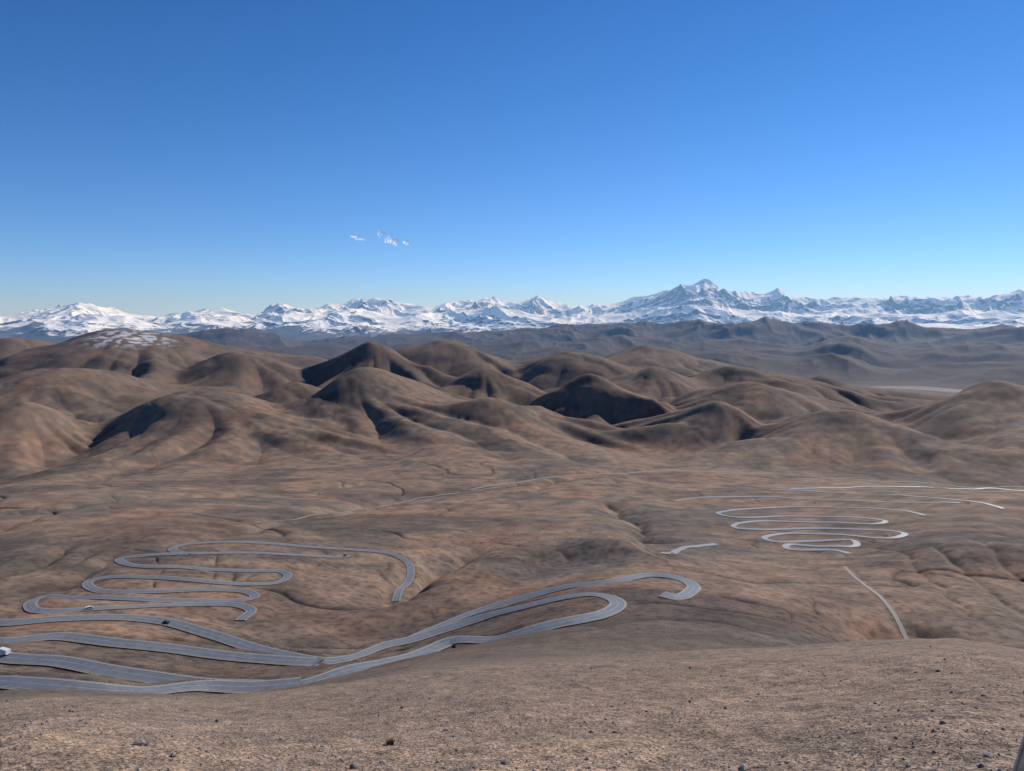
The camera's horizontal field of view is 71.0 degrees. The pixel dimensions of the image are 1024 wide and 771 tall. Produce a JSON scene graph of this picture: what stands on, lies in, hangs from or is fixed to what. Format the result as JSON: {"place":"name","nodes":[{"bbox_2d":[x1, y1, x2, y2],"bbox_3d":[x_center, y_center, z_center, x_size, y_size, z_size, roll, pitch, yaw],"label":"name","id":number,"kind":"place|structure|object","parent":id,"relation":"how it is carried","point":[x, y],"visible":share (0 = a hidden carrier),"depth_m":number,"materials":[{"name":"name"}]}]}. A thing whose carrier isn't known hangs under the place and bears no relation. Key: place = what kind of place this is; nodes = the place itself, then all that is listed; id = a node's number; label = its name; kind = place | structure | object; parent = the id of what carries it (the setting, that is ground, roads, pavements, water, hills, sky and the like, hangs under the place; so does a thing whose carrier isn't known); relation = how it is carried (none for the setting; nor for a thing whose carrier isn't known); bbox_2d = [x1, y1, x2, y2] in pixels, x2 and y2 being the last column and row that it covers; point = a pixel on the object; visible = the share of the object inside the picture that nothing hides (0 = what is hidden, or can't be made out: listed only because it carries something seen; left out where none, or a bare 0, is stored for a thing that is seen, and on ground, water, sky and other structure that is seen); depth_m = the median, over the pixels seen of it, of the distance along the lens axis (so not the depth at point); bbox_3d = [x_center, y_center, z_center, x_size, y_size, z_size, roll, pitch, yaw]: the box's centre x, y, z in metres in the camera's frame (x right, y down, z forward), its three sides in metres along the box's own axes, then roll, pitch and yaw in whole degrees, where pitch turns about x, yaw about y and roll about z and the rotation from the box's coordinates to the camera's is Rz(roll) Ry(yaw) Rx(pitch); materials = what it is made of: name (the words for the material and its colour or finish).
{"place":"outdoors","nodes":[
{"label":"outdoors","id":0,"kind":"place"},
{"bbox_2d":[379,229,399,243],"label":"cloud","id":1,"kind":"structure","parent":0,"point":[389,238],"depth_m":24499.64,"materials":[{"name":"white"}]},
{"bbox_2d":[0,316,1023,770],"bbox_3d":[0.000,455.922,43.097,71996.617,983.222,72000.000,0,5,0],"label":"terrain","id":2,"kind":"structure","parent":0,"point":[114,444],"depth_m":1019.52,"materials":[{"name":"brown soil"}]},
{"bbox_2d":[132,737,149,745],"bbox_3d":[-14.326,13.845,27.797,0.642,0.382,0.494,-2,6,-17],"label":"rock","id":3,"kind":"object","parent":2,"relation":"on","point":[141,741],"visible":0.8,"depth_m":27.67,"materials":[{"name":"stone"}]},
{"bbox_2d":[349,762,359,768],"bbox_3d":[-6.120,14.839,27.926,0.411,0.283,0.498,5,-7,-8],"label":"rock","id":4,"kind":"object","parent":2,"relation":"on","point":[355,765],"visible":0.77,"depth_m":27.82,"materials":[{"name":"stone"}]},
{"bbox_2d":[384,736,396,745],"bbox_3d":[-5.710,16.752,33.764,0.879,0.464,0.754,2,6,18],"label":"dry tussock","id":5,"kind":"object","parent":2,"relation":"on","point":[389,742],"visible":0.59,"depth_m":33.76,"materials":[{"name":"brown plant"}]},
{"bbox_2d":[501,759,509,764],"bbox_3d":[-0.272,14.817,28.205,0.351,0.231,0.398,-7,19,-15],"label":"rock","id":6,"kind":"object","parent":2,"relation":"on","point":[505,761],"visible":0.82,"depth_m":28.14,"materials":[{"name":"stone"}]},
{"bbox_2d":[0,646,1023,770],"bbox_3d":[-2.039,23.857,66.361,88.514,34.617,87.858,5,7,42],"label":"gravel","id":7,"kind":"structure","parent":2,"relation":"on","point":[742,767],"depth_m":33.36,"materials":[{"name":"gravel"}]},
{"bbox_2d":[1012,735,1023,770],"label":"stone post","id":8,"kind":"object","parent":2,"relation":"on","point":[1019,764],"visible":1,"depth_m":20.49,"materials":[{"name":"grey stone"}]},
{"bbox_2d":[0,279,1023,341],"bbox_3d":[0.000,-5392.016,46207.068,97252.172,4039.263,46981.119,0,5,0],"label":"snow mountain range","id":9,"kind":"structure","parent":0,"point":[708,300],"depth_m":45178.47,"materials":[{"name":"white snow"}]},
{"bbox_2d":[0,486,1023,693],"bbox_3d":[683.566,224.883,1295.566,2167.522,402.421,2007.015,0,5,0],"label":"road","id":10,"kind":"structure","parent":0,"point":[616,605],"depth_m":469.16,"materials":[{"name":"grey asphalt"}]},
{"bbox_2d":[0,647,10,655],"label":"cargo truck","id":11,"kind":"object","parent":10,"relation":"on","point":[4,651],"visible":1,"depth_m":362.39,"materials":[{"name":"white metal"}]},
{"bbox_2d":[0,0,1023,316],"label":"sky","id":12,"kind":"structure","parent":0,"point":[158,158],"materials":[{"name":"blue"}]},
{"bbox_2d":[254,470,1022,638],"bbox_3d":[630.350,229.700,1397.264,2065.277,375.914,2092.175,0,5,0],"label":"dirt track","id":13,"kind":"structure","parent":0,"point":[899,623],"depth_m":1828.24,"materials":[{"name":"soil"}]}
]}

